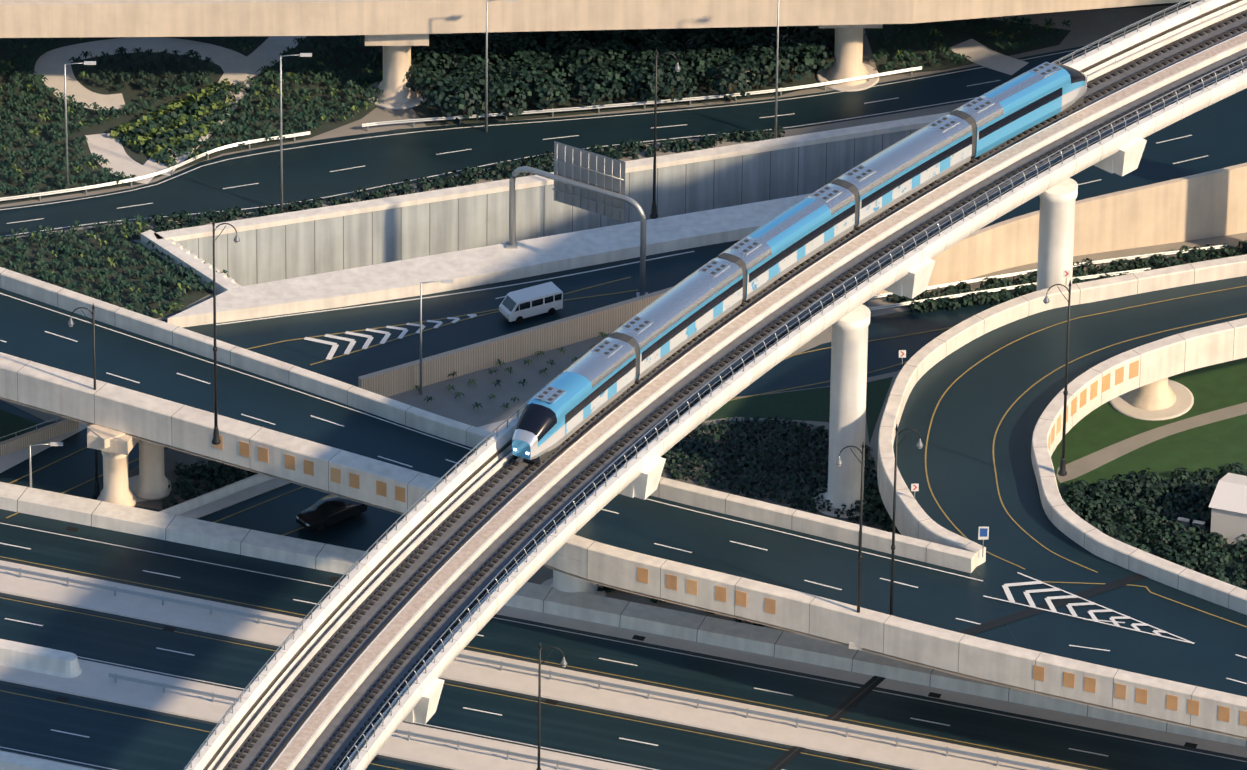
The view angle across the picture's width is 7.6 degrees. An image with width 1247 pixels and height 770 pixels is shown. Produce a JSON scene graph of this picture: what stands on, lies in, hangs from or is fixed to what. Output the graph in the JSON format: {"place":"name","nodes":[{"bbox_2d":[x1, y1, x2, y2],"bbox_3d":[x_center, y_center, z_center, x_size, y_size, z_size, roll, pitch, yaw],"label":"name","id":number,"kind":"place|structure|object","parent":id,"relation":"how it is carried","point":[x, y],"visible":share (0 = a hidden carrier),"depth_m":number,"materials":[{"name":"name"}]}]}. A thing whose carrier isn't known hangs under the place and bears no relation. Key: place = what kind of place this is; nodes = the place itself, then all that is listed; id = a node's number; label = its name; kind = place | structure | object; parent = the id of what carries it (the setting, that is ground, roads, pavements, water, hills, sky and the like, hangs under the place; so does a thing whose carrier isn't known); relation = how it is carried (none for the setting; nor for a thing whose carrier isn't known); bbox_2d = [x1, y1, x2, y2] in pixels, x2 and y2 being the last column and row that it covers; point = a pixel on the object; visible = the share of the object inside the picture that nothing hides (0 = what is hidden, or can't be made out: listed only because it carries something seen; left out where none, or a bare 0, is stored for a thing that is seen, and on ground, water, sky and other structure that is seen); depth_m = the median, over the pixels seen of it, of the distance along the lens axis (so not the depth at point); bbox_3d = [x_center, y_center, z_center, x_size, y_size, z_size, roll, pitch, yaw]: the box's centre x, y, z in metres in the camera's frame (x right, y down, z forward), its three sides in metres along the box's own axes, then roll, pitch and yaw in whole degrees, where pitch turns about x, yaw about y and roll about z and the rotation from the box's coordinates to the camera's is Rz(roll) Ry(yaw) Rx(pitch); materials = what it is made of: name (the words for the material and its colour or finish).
{"place":"outdoors","nodes":[
{"label":"outdoors","id":0,"kind":"place"},
{"bbox_2d":[0,40,1112,585],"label":"road","id":1,"kind":"structure","parent":0,"point":[310,168],"depth_m":736.11,"materials":[{"name":"grey asphalt"}]},
{"bbox_2d":[296,494,366,530],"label":"sedan","id":2,"kind":"object","parent":1,"relation":"on","point":[321,514],"visible":0.81,"depth_m":702.31,"materials":[{"name":"black metal"}]},
{"bbox_2d":[499,282,562,323],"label":"van","id":3,"kind":"object","parent":1,"relation":"on","point":[517,306],"visible":0.98,"depth_m":729.68,"materials":[{"name":"white metal"}]},
{"bbox_2d":[0,44,1104,535],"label":"ground marks","id":4,"kind":"object","parent":1,"relation":"on","point":[368,342],"visible":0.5,"depth_m":731.36,"materials":[{"name":"white paint"}]},
{"bbox_2d":[506,141,647,296],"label":"gantry","id":5,"kind":"object","parent":1,"relation":"on","point":[588,180],"visible":0.94,"depth_m":731.69,"materials":[{"name":"grey metal"}]},
{"bbox_2d":[0,1,1198,318],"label":"path soil","id":6,"kind":"structure","parent":0,"point":[236,65],"depth_m":761.87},
{"bbox_2d":[0,276,1246,739],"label":"decks","id":7,"kind":"object","parent":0,"point":[976,402],"visible":0.65,"depth_m":693.03,"materials":[{"name":"asphalt"}]},
{"bbox_2d":[0,254,1246,736],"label":"parapets","id":8,"kind":"object","parent":7,"relation":"on","point":[924,536],"visible":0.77,"depth_m":692.40,"materials":[{"name":"grey concrete"}]},
{"bbox_2d":[213,360,1246,725],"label":"panels","id":9,"kind":"object","parent":8,"relation":"attached to","point":[771,604],"visible":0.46,"depth_m":680.62,"materials":[{"name":"orange paint"}]},
{"bbox_2d":[0,285,1246,683],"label":"road markings","id":10,"kind":"object","parent":7,"relation":"on","point":[1052,607],"visible":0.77,"depth_m":685.01,"materials":[{"name":"white paint"}]},
{"bbox_2d":[0,4,1246,632],"bbox_3d":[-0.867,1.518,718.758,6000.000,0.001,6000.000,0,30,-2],"label":"ground","id":11,"kind":"structure","parent":0,"point":[1088,26],"depth_m":756.70,"materials":[{"name":"beige concrete"}]},
{"bbox_2d":[0,287,671,518],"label":"walls","id":12,"kind":"structure","parent":11,"relation":"on","point":[440,367],"depth_m":721.16,"materials":[{"name":"grey concrete"}]},
{"bbox_2d":[29,0,778,487],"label":"street lamps","id":13,"kind":"object","parent":11,"relation":"on","point":[281,168],"visible":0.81,"depth_m":743.20,"materials":[{"name":"grey metal"}]},
{"bbox_2d":[141,112,949,327],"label":"retaining wall","id":14,"kind":"structure","parent":11,"relation":"in","point":[366,251],"depth_m":743.97,"materials":[{"name":"concrete"}]},
{"bbox_2d":[0,0,1201,109],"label":"flyover","id":15,"kind":"object","parent":11,"relation":"on","point":[396,29],"visible":0.88,"depth_m":755.50,"materials":[{"name":"beige concrete"}]},
{"bbox_2d":[0,66,1226,310],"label":"guardrails","id":16,"kind":"object","parent":11,"relation":"on","point":[552,110],"visible":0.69,"depth_m":751.52,"materials":[{"name":"grey metal"}]},
{"bbox_2d":[0,523,1246,769],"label":"highway","id":17,"kind":"structure","parent":11,"relation":"on","point":[68,729],"depth_m":681.58,"materials":[{"name":"grey asphalt"}]},
{"bbox_2d":[0,560,1085,769],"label":"highway medians","id":18,"kind":"object","parent":17,"relation":"on","point":[47,668],"visible":0.73,"depth_m":681.34,"materials":[{"name":"grey concrete"}]},
{"bbox_2d":[68,49,1071,769],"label":"street lamps","id":19,"kind":"object","parent":17,"relation":"on","point":[1062,471],"visible":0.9,"depth_m":686.78,"materials":[{"name":"grey metal"}]},
{"bbox_2d":[0,482,1246,746],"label":"barrier","id":20,"kind":"object","parent":17,"relation":"on","point":[344,560],"visible":0.73,"depth_m":690.92,"materials":[{"name":"grey concrete"}]},
{"bbox_2d":[767,562,1173,769],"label":"expansion joints","id":21,"kind":"object","parent":17,"relation":"on","point":[837,714],"visible":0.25,"depth_m":679.34,"materials":[{"name":"black rubber"}]},
{"bbox_2d":[0,15,1246,626],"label":"vegetation","id":22,"kind":"object","parent":11,"relation":"on","point":[524,65],"visible":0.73,"depth_m":755.28,"materials":[{"name":"green plant"}]},
{"bbox_2d":[0,238,1246,589],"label":"ground patches","id":23,"kind":"object","parent":11,"relation":"on","point":[1208,430],"visible":0.23,"depth_m":716.28,"materials":[{"name":"green plant"}]},
{"bbox_2d":[87,378,1193,506],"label":"bridge columns","id":24,"kind":"structure","parent":23,"relation":"on","point":[1165,399],"depth_m":705.09,"materials":[{"name":"beige concrete"}]},
{"bbox_2d":[1177,473,1246,544],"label":"building","id":25,"kind":"structure","parent":23,"relation":"on","point":[1228,504],"depth_m":701.15,"materials":[{"name":"grey"}]},
{"bbox_2d":[541,178,1240,596],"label":"viaduct piers","id":26,"kind":"structure","parent":11,"relation":"on","point":[849,352],"depth_m":703.18,"materials":[{"name":"white concrete"}]},
{"bbox_2d":[185,0,1246,769],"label":"viaduct","id":27,"kind":"object","parent":26,"relation":"on","point":[675,432],"visible":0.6,"depth_m":680.39,"materials":[{"name":"grey concrete"}]},
{"bbox_2d":[184,0,1246,769],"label":"handrails","id":28,"kind":"object","parent":27,"relation":"on","point":[436,484],"visible":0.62,"depth_m":676.49,"materials":[{"name":"silver metal"}]},
{"bbox_2d":[403,138,1146,723],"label":"brackets","id":29,"kind":"object","parent":27,"relation":"attached to","point":[1125,160],"visible":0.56,"depth_m":701.72,"materials":[{"name":"white concrete"}]},
{"bbox_2d":[899,270,1069,556],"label":"road signs","id":30,"kind":"object","parent":11,"relation":"on","point":[983,533],"visible":0.75,"depth_m":688.22,"materials":[{"name":"grey metal"}]},
{"bbox_2d":[878,88,1246,293],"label":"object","id":31,"kind":"object","parent":11,"relation":"on","point":[1157,196],"visible":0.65,"depth_m":740.62,"materials":[{"name":"concrete"}]},
{"bbox_2d":[190,3,1238,769],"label":"viaduct joints","id":32,"kind":"object","parent":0,"point":[702,401],"visible":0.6,"depth_m":679.20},
{"bbox_2d":[203,0,1246,769],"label":"track","id":33,"kind":"structure","parent":0,"point":[349,636],"depth_m":674.25,"materials":[{"name":"beige concrete"}]},
{"bbox_2d":[512,62,1086,463],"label":"train","id":34,"kind":"object","parent":33,"relation":"on","point":[575,396],"visible":1,"depth_m":698.98,"materials":[{"name":"blue metal"}]},
{"bbox_2d":[1078,135,1207,184],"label":"lane markings","id":35,"kind":"object","parent":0,"point":[1156,143],"visible":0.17,"depth_m":743.75,"materials":[{"name":"white paint"}]}
]}

